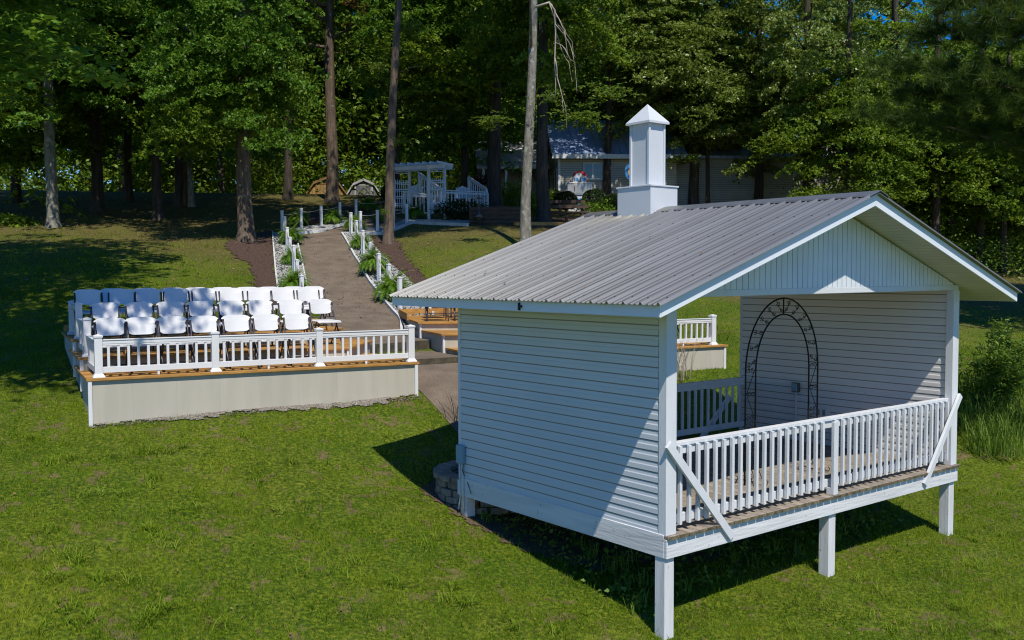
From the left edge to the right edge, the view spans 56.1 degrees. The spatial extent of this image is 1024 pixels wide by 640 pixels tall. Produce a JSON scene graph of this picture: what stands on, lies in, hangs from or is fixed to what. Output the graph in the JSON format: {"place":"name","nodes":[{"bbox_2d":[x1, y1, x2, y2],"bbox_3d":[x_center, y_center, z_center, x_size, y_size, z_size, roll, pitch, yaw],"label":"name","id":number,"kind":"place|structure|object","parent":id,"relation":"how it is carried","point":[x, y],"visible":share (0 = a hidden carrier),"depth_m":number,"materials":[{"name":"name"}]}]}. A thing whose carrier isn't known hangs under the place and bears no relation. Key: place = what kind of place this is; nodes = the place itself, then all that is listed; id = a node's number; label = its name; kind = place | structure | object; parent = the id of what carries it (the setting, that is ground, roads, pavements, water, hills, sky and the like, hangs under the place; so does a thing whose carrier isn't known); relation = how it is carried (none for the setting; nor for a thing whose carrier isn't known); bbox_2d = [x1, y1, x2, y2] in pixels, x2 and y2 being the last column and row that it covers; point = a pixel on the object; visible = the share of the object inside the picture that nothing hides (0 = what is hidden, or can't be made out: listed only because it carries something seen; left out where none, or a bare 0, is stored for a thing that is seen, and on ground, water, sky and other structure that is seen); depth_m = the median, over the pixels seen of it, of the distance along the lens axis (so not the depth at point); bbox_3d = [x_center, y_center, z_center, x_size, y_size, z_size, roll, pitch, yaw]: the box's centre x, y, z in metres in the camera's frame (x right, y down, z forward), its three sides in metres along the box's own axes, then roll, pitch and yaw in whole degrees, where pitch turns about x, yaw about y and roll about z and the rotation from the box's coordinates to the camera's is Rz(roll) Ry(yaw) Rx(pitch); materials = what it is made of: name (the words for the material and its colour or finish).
{"place":"outdoors","nodes":[
{"label":"outdoors","id":0,"kind":"place"},
{"bbox_2d":[299,235,401,337],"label":"path","id":1,"kind":"structure","parent":0,"point":[326,262],"depth_m":27.19,"materials":[{"name":"brown concrete"}]},
{"bbox_2d":[418,363,457,432],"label":"path","id":2,"kind":"structure","parent":0,"point":[433,379],"depth_m":16.38,"materials":[{"name":"beige concrete"}]},
{"bbox_2d":[0,190,1023,639],"bbox_3d":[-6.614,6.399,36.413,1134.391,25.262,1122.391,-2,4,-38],"label":"ground","id":3,"kind":"structure","parent":0,"point":[408,432],"depth_m":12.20,"materials":[{"name":"green plant"}]},
{"bbox_2d":[0,104,109,202],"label":"tree","id":4,"kind":"object","parent":3,"relation":"on","point":[18,198],"visible":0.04,"depth_m":44.15,"materials":[{"name":"green plant"}]},
{"bbox_2d":[0,10,118,227],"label":"tree","id":5,"kind":"object","parent":3,"relation":"on","point":[7,160],"visible":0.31,"depth_m":38.66,"materials":[{"name":"green plant"}]},
{"bbox_2d":[0,0,137,110],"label":"tree","id":6,"kind":"object","parent":3,"relation":"on","point":[35,43],"visible":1,"depth_m":13.46,"materials":[{"name":"green plant"}]},
{"bbox_2d":[24,109,151,191],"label":"tree","id":7,"kind":"object","parent":3,"relation":"on","point":[120,140],"visible":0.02,"depth_m":61.01,"materials":[{"name":"green plant"}]},
{"bbox_2d":[0,0,177,110],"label":"tree","id":8,"kind":"object","parent":3,"relation":"on","point":[81,30],"visible":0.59,"depth_m":25.01,"materials":[{"name":"green plant"}]},
{"bbox_2d":[0,1,213,211],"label":"tree","id":9,"kind":"object","parent":3,"relation":"on","point":[97,204],"visible":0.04,"depth_m":41.34,"materials":[{"name":"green plant"}]},
{"bbox_2d":[0,0,222,227],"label":"tree","id":10,"kind":"object","parent":3,"relation":"on","point":[37,110],"visible":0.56,"depth_m":35.51,"materials":[{"name":"green plant"}]},
{"bbox_2d":[55,80,212,201],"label":"tree","id":11,"kind":"object","parent":3,"relation":"on","point":[107,140],"visible":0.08,"depth_m":45.27,"materials":[{"name":"green plant"}]},
{"bbox_2d":[36,0,272,219],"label":"tree","id":12,"kind":"object","parent":3,"relation":"on","point":[157,208],"visible":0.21,"depth_m":38.79,"materials":[{"name":"green plant"}]},
{"bbox_2d":[66,102,279,192],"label":"tree","id":13,"kind":"object","parent":3,"relation":"on","point":[169,160],"visible":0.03,"depth_m":65.18,"materials":[{"name":"green plant"}]},
{"bbox_2d":[99,8,273,206],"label":"tree","id":14,"kind":"object","parent":3,"relation":"on","point":[177,198],"visible":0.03,"depth_m":43.43,"materials":[{"name":"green plant"}]},
{"bbox_2d":[129,0,318,206],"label":"tree","id":15,"kind":"object","parent":3,"relation":"on","point":[184,193],"visible":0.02,"depth_m":43.74,"materials":[{"name":"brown plant"}]},
{"bbox_2d":[132,0,319,192],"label":"tree","id":16,"kind":"object","parent":3,"relation":"on","point":[232,153],"visible":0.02,"depth_m":58.93,"materials":[{"name":"green plant"}]},
{"bbox_2d":[61,300,418,425],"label":"seating platform","id":17,"kind":"structure","parent":3,"relation":"on","point":[350,369],"depth_m":14.84,"materials":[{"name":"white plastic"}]},
{"bbox_2d":[73,289,106,336],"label":"folding chair","id":18,"kind":"object","parent":17,"relation":"on","point":[87,296],"visible":0.6,"depth_m":16.63,"materials":[{"name":"white plastic"}]},
{"bbox_2d":[90,302,124,353],"bbox_3d":[-6.517,0.132,15.462,0.485,0.814,0.518,-2,3,-28],"label":"folding chair","id":19,"kind":"object","parent":17,"relation":"on","point":[104,310],"visible":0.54,"depth_m":15.62,"materials":[{"name":"white plastic"}]},
{"bbox_2d":[93,318,130,372],"bbox_3d":[-5.968,0.384,14.359,0.485,0.814,0.517,-2,3,-30],"label":"folding chair","id":20,"kind":"object","parent":17,"relation":"on","point":[109,326],"visible":0.59,"depth_m":14.51,"materials":[{"name":"white plastic"}]},
{"bbox_2d":[108,289,137,336],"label":"folding chair","id":21,"kind":"object","parent":17,"relation":"on","point":[121,296],"visible":0.53,"depth_m":16.89,"materials":[{"name":"white plastic"}]},
{"bbox_2d":[124,302,155,352],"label":"folding chair","id":22,"kind":"object","parent":17,"relation":"on","point":[138,309],"visible":0.53,"depth_m":15.88,"materials":[{"name":"white plastic"}]},
{"bbox_2d":[125,317,162,372],"bbox_3d":[-5.576,0.372,14.572,0.485,0.814,0.518,-2,3,-31],"label":"folding chair","id":23,"kind":"object","parent":17,"relation":"on","point":[139,325],"visible":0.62,"depth_m":14.72,"materials":[{"name":"white plastic"}]},
{"bbox_2d":[134,289,165,334],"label":"folding chair","id":24,"kind":"object","parent":17,"relation":"on","point":[152,296],"visible":0.5,"depth_m":17.11,"materials":[{"name":"white plastic"}]},
{"bbox_2d":[156,301,189,351],"bbox_3d":[-5.618,0.104,15.951,0.485,0.814,0.518,-2,3,-30],"label":"folding chair","id":25,"kind":"object","parent":17,"relation":"on","point":[169,308],"visible":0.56,"depth_m":16.11,"materials":[{"name":"white plastic"}]},
{"bbox_2d":[156,316,195,371],"bbox_3d":[-5.177,0.360,14.790,0.485,0.814,0.518,-2,3,-32],"label":"folding chair","id":26,"kind":"object","parent":17,"relation":"on","point":[171,324],"visible":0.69,"depth_m":14.92,"materials":[{"name":"white plastic"}]},
{"bbox_2d":[162,288,193,334],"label":"folding chair","id":27,"kind":"object","parent":17,"relation":"on","point":[176,294],"visible":0.49,"depth_m":17.34,"materials":[{"name":"white plastic"}]},
{"bbox_2d":[186,301,220,349],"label":"folding chair","id":28,"kind":"object","parent":17,"relation":"on","point":[199,308],"visible":0.57,"depth_m":16.34,"materials":[{"name":"white plastic"}]},
{"bbox_2d":[190,288,222,333],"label":"folding chair","id":29,"kind":"object","parent":17,"relation":"on","point":[202,294],"visible":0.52,"depth_m":17.56,"materials":[{"name":"white plastic"}]},
{"bbox_2d":[188,315,227,369],"bbox_3d":[-4.754,0.347,15.020,0.485,0.814,0.518,-2,3,-33],"label":"folding chair","id":30,"kind":"object","parent":17,"relation":"on","point":[202,324],"visible":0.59,"depth_m":15.16,"materials":[{"name":"white plastic"}]},
{"bbox_2d":[217,300,248,348],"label":"folding chair","id":31,"kind":"object","parent":17,"relation":"on","point":[231,307],"visible":0.61,"depth_m":16.59,"materials":[{"name":"white plastic"}]},
{"bbox_2d":[221,315,259,367],"bbox_3d":[-4.318,0.334,15.257,0.485,0.814,0.518,-2,3,-31],"label":"folding chair","id":32,"kind":"object","parent":17,"relation":"on","point":[234,323],"visible":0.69,"depth_m":15.38,"materials":[{"name":"white plastic"}]},
{"bbox_2d":[246,300,279,346],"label":"folding chair","id":33,"kind":"object","parent":17,"relation":"on","point":[255,307],"visible":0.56,"depth_m":16.82,"materials":[{"name":"white plastic"}]},
{"bbox_2d":[251,314,289,366],"bbox_3d":[-3.899,0.321,15.485,0.485,0.814,0.518,-2,3,-33],"label":"folding chair","id":34,"kind":"object","parent":17,"relation":"on","point":[264,322],"visible":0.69,"depth_m":15.63,"materials":[{"name":"white plastic"}]},
{"bbox_2d":[277,299,308,346],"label":"folding chair","id":35,"kind":"object","parent":17,"relation":"on","point":[289,306],"visible":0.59,"depth_m":17.08,"materials":[{"name":"white plastic"}]},
{"bbox_2d":[282,313,314,364],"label":"folding chair","id":36,"kind":"object","parent":17,"relation":"on","point":[295,321],"visible":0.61,"depth_m":15.87,"materials":[{"name":"white plastic"}]},
{"bbox_2d":[308,299,340,342],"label":"folding chair","id":37,"kind":"object","parent":17,"relation":"on","point":[319,306],"visible":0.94,"depth_m":17.30,"materials":[{"name":"white plastic"}]},
{"bbox_2d":[126,0,359,241],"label":"tree","id":38,"kind":"object","parent":3,"relation":"on","point":[271,79],"visible":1,"depth_m":32.34,"materials":[{"name":"green plant"}]},
{"bbox_2d":[223,230,277,303],"bbox_3d":[-8.282,-1.933,30.500,1.885,2.535,15.558,-1,3,-14],"label":"mulch bed","id":39,"kind":"object","parent":3,"relation":"on","point":[262,265],"visible":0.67,"depth_m":30.81,"materials":[{"name":"brown soil"}]},
{"bbox_2d":[92,394,417,427],"bbox_3d":[-3.765,1.339,14.781,5.030,0.200,0.446,-2,3,-29],"label":"gravel strip","id":40,"kind":"object","parent":3,"relation":"on","point":[382,400],"visible":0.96,"depth_m":14.91,"materials":[{"name":"grey gravel"}]},
{"bbox_2d":[257,0,361,199],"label":"tree","id":41,"kind":"object","parent":3,"relation":"on","point":[288,182],"visible":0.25,"depth_m":46.52,"materials":[{"name":"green plant"}]},
{"bbox_2d":[257,0,374,202],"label":"tree","id":42,"kind":"object","parent":3,"relation":"on","point":[332,176],"visible":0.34,"depth_m":45.55,"materials":[{"name":"brown plant"}]},
{"bbox_2d":[253,0,386,185],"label":"tree","id":43,"kind":"object","parent":3,"relation":"on","point":[338,68],"visible":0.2,"depth_m":76.68,"materials":[{"name":"green plant"}]},
{"bbox_2d":[215,144,459,197],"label":"undergrowth","id":44,"kind":"object","parent":3,"relation":"on","point":[340,174],"visible":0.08,"depth_m":74.98,"materials":[{"name":"green plant"}]},
{"bbox_2d":[303,204,384,224],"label":"mulch bed","id":45,"kind":"object","parent":3,"relation":"on","point":[344,208],"visible":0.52,"depth_m":42.31,"materials":[{"name":"brown soil"}]},
{"bbox_2d":[281,0,422,179],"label":"tree","id":46,"kind":"object","parent":3,"relation":"on","point":[351,96],"visible":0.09,"depth_m":77.41,"materials":[{"name":"green plant"}]},
{"bbox_2d":[273,233,430,328],"bbox_3d":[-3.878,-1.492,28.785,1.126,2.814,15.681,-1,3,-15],"label":"gravel bed","id":47,"kind":"object","parent":3,"relation":"on","point":[374,275],"visible":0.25,"depth_m":28.11,"materials":[{"name":"white gravel"}]},
{"bbox_2d":[355,244,392,274],"bbox_3d":[-4.082,-1.775,28.505,1.202,0.952,1.190,1,3,16],"label":"fern","id":48,"kind":"object","parent":47,"relation":"on","point":[370,264],"visible":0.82,"depth_m":28.31,"materials":[{"name":"green plant"}]},
{"bbox_2d":[370,266,413,302],"bbox_3d":[-3.146,-0.929,25.107,1.238,0.981,1.226,-3,4,-44],"label":"fern","id":49,"kind":"object","parent":47,"relation":"on","point":[388,287],"visible":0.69,"depth_m":24.88,"materials":[{"name":"green plant"}]},
{"bbox_2d":[342,0,429,244],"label":"tree","id":50,"kind":"object","parent":3,"relation":"on","point":[388,238],"visible":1,"depth_m":32.88,"materials":[{"name":"brown plant"}]},
{"bbox_2d":[344,335,428,352],"bbox_3d":[-2.638,0.759,19.932,1.699,0.730,2.552,-2,3,-28],"label":"step","id":51,"kind":"object","parent":3,"relation":"on","point":[420,343],"visible":0.13,"depth_m":19.39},
{"bbox_2d":[310,1,475,193],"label":"tree","id":52,"kind":"object","parent":3,"relation":"on","point":[349,66],"visible":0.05,"depth_m":75.51,"materials":[{"name":"green plant"}]},
{"bbox_2d":[334,0,455,197],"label":"tree","id":53,"kind":"object","parent":3,"relation":"on","point":[343,11],"visible":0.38,"depth_m":48.02,"materials":[{"name":"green plant"}]},
{"bbox_2d":[371,236,457,314],"bbox_3d":[-2.908,-1.560,29.333,1.718,2.504,12.850,-1,3,-16],"label":"mulch bed","id":54,"kind":"object","parent":3,"relation":"on","point":[397,257],"visible":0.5,"depth_m":29.92,"materials":[{"name":"brown soil"}]},
{"bbox_2d":[394,161,452,218],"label":"arbor","id":55,"kind":"object","parent":3,"relation":"on","point":[409,167],"visible":0.78,"depth_m":40.08,"materials":[{"name":"white wood"}]},
{"bbox_2d":[402,351,457,364],"bbox_3d":[-2.032,0.976,18.559,1.570,0.625,2.144,-2,3,-29],"label":"step","id":56,"kind":"object","parent":3,"relation":"on","point":[426,357],"visible":0.06,"depth_m":17.96,"materials":[{"name":"beige concrete"}]},
{"bbox_2d":[348,0,552,195],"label":"tree","id":57,"kind":"object","parent":3,"relation":"on","point":[464,136],"visible":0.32,"depth_m":49.93,"materials":[{"name":"green plant"}]},
{"bbox_2d":[428,198,488,219],"bbox_3d":[-1.869,-4.537,39.678,2.782,0.995,3.314,-2,4,-38],"label":"shrub","id":58,"kind":"object","parent":3,"relation":"on","point":[459,204],"visible":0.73,"depth_m":39.33,"materials":[{"name":"green plant"}]},
{"bbox_2d":[348,0,569,206],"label":"tree","id":59,"kind":"object","parent":3,"relation":"on","point":[413,53],"visible":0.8,"depth_m":43.07,"materials":[{"name":"green plant"}]},
{"bbox_2d":[433,460,515,514],"bbox_3d":[-0.324,2.312,13.497,1.590,0.469,1.617,-2,4,-38],"label":"planter","id":60,"kind":"object","parent":3,"relation":"on","point":[445,475],"visible":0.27,"depth_m":12.98,"materials":[{"name":"stone"}]},
{"bbox_2d":[400,2,566,196],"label":"tree","id":61,"kind":"object","parent":3,"relation":"on","point":[481,127],"visible":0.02,"depth_m":58.72,"materials":[{"name":"green plant"}]},
{"bbox_2d":[0,111,1023,264],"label":"undergrowth","id":62,"kind":"object","parent":3,"relation":"on","point":[260,175],"visible":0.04,"depth_m":59.61,"materials":[{"name":"green plant"}]},
{"bbox_2d":[0,0,1023,265],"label":"wood","id":63,"kind":"object","parent":3,"relation":"on","point":[372,134],"visible":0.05,"depth_m":75.19,"materials":[{"name":"green plant"}]},
{"bbox_2d":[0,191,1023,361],"bbox_3d":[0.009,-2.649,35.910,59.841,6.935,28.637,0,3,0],"label":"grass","id":64,"kind":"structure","parent":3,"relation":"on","point":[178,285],"depth_m":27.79,"materials":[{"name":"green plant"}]},
{"bbox_2d":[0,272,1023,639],"bbox_3d":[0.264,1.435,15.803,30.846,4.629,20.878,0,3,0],"label":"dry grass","id":65,"kind":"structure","parent":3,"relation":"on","point":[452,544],"depth_m":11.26,"materials":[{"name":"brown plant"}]},
{"bbox_2d":[0,195,1023,309],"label":"dry grass","id":66,"kind":"structure","parent":3,"relation":"on","point":[267,229],"depth_m":36.43,"materials":[{"name":"plant"}]},
{"bbox_2d":[498,178,535,214],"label":"shrub","id":67,"kind":"object","parent":3,"relation":"on","point":[516,203],"visible":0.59,"depth_m":42.23,"materials":[{"name":"green plant"}]},
{"bbox_2d":[18,420,1017,635],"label":"coarse grass","id":68,"kind":"structure","parent":3,"relation":"on","point":[89,617],"depth_m":10.46,"materials":[{"name":"green plant"}]},
{"bbox_2d":[475,216,579,226],"bbox_3d":[2.301,-4.197,40.292,3.213,0.938,9.723,2,3,33],"label":"mulch bed","id":69,"kind":"object","parent":3,"relation":"on","point":[558,219],"visible":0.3,"depth_m":38.31,"materials":[{"name":"brown soil"}]},
{"bbox_2d":[469,207,519,223],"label":"timber wall","id":70,"kind":"structure","parent":69,"relation":"on","point":[488,213],"depth_m":37.86,"materials":[{"name":"wood"}]},
{"bbox_2d":[451,0,639,221],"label":"tree","id":71,"kind":"object","parent":3,"relation":"on","point":[577,14],"visible":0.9,"depth_m":39.47,"materials":[{"name":"green plant"}]},
{"bbox_2d":[470,0,645,241],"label":"tree","id":72,"kind":"object","parent":3,"relation":"on","point":[525,217],"visible":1,"depth_m":30.46,"materials":[{"name":"grey plant"}]},
{"bbox_2d":[535,1,576,124],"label":"dead limb","id":73,"kind":"object","parent":72,"relation":"attached to","point":[555,15],"visible":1,"depth_m":25.98,"materials":[{"name":"wood"}]},
{"bbox_2d":[398,308,727,370],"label":"seating platform","id":74,"kind":"structure","parent":3,"relation":"on","point":[440,333],"depth_m":19.38,"materials":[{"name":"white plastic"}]},
{"bbox_2d":[567,171,591,211],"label":"ice freezer","id":75,"kind":"object","parent":3,"relation":"on","point":[579,185],"visible":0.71,"depth_m":47.44,"materials":[{"name":"metal"}]},
{"bbox_2d":[475,120,687,204],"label":"house","id":76,"kind":"structure","parent":3,"relation":"on","point":[573,150],"depth_m":50.30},
{"bbox_2d":[501,1,676,173],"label":"tree","id":77,"kind":"object","parent":3,"relation":"on","point":[585,68],"visible":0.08,"depth_m":55.23,"materials":[{"name":"green plant"}]},
{"bbox_2d":[420,436,810,570],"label":"bare soil","id":78,"kind":"structure","parent":3,"relation":"on","point":[507,536],"depth_m":12.22,"materials":[{"name":"brown soil"}]},
{"bbox_2d":[527,0,773,201],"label":"tree","id":79,"kind":"object","parent":3,"relation":"on","point":[677,9],"visible":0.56,"depth_m":46.89,"materials":[{"name":"green plant"}]},
{"bbox_2d":[558,6,764,143],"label":"tree","id":80,"kind":"object","parent":3,"relation":"on","point":[584,99],"visible":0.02,"depth_m":54.83,"materials":[{"name":"green plant"}]},
{"bbox_2d":[474,504,906,614],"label":"weeds","id":81,"kind":"object","parent":3,"relation":"on","point":[611,587],"visible":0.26,"depth_m":11.96,"materials":[{"name":"green plant"}]},
{"bbox_2d":[583,0,818,204],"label":"tree","id":82,"kind":"object","parent":3,"relation":"on","point":[651,98],"visible":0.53,"depth_m":48.39,"materials":[{"name":"green plant"}]},
{"bbox_2d":[388,104,1022,639],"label":"pavilion","id":83,"kind":"structure","parent":3,"relation":"on","point":[568,386],"depth_m":11.66,"materials":[{"name":"white wood"}]},
{"bbox_2d":[734,297,829,486],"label":"garden arch","id":84,"kind":"structure","parent":83,"relation":"in","point":[755,371],"depth_m":12.32,"materials":[{"name":"black metal"}]},
{"bbox_2d":[662,0,781,203],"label":"tree","id":85,"kind":"object","parent":3,"relation":"on","point":[715,140],"visible":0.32,"depth_m":48.90,"materials":[{"name":"green plant"}]},
{"bbox_2d":[668,0,857,199],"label":"tree","id":86,"kind":"object","parent":3,"relation":"on","point":[756,172],"visible":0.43,"depth_m":48.14,"materials":[{"name":"green plant"}]},
{"bbox_2d":[676,131,910,207],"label":"house","id":87,"kind":"structure","parent":3,"relation":"on","point":[723,188],"depth_m":52.13,"materials":[{"name":"grey"}]},
{"bbox_2d":[736,0,929,188],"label":"tree","id":88,"kind":"object","parent":3,"relation":"on","point":[822,35],"visible":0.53,"depth_m":44.84,"materials":[{"name":"green plant"}]},
{"bbox_2d":[751,0,941,199],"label":"tree","id":89,"kind":"object","parent":3,"relation":"on","point":[862,160],"visible":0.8,"depth_m":43.57,"materials":[{"name":"green plant"}]},
{"bbox_2d":[776,0,954,221],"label":"tree","id":90,"kind":"object","parent":3,"relation":"on","point":[894,23],"visible":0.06,"depth_m":49.97,"materials":[{"name":"green plant"}]},
{"bbox_2d":[738,171,1023,280],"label":"undergrowth","id":91,"kind":"object","parent":3,"relation":"on","point":[974,247],"visible":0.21,"depth_m":48.80,"materials":[{"name":"green plant"}]},
{"bbox_2d":[844,0,1023,184],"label":"pine tree","id":92,"kind":"object","parent":3,"relation":"on","point":[1001,103],"visible":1,"depth_m":15.03,"materials":[{"name":"green plant"}]},
{"bbox_2d":[871,4,1019,233],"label":"tree","id":93,"kind":"object","parent":3,"relation":"on","point":[945,164],"visible":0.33,"depth_m":45.84,"materials":[{"name":"green plant"}]},
{"bbox_2d":[884,1,1023,263],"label":"tree","id":94,"kind":"object","parent":3,"relation":"on","point":[981,209],"visible":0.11,"depth_m":48.11,"materials":[{"name":"green plant"}]},
{"bbox_2d":[901,0,1023,240],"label":"tree","id":95,"kind":"object","parent":3,"relation":"on","point":[942,219],"visible":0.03,"depth_m":60.42,"materials":[{"name":"green plant"}]},
{"bbox_2d":[913,0,1023,263],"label":"tree","id":96,"kind":"object","parent":3,"relation":"on","point":[953,206],"visible":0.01,"depth_m":58.04,"materials":[{"name":"green plant"}]},
{"bbox_2d":[915,0,1023,273],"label":"tree","id":97,"kind":"object","parent":3,"relation":"on","point":[1016,191],"visible":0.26,"depth_m":47.88,"materials":[{"name":"green plant"}]},
{"bbox_2d":[957,388,1016,430],"bbox_3d":[8.910,1.661,18.347,1.688,0.733,2.022,-2,4,-38],"label":"grass clump","id":98,"kind":"object","parent":3,"relation":"on","point":[970,411],"visible":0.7,"depth_m":18.09,"materials":[{"name":"green plant"}]},
{"bbox_2d":[958,317,1023,421],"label":"tall shrub","id":99,"kind":"object","parent":3,"relation":"on","point":[1000,376],"visible":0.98,"depth_m":18.31,"materials":[{"name":"green plant"}]},
{"bbox_2d":[958,407,1023,458],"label":"grass clump","id":100,"kind":"object","parent":3,"relation":"on","point":[997,435],"visible":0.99,"depth_m":17.18,"materials":[{"name":"green plant"}]},
{"bbox_2d":[979,390,1023,430],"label":"grass clump","id":101,"kind":"object","parent":3,"relation":"on","point":[1017,414],"visible":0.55,"depth_m":18.15,"materials":[{"name":"green plant"}]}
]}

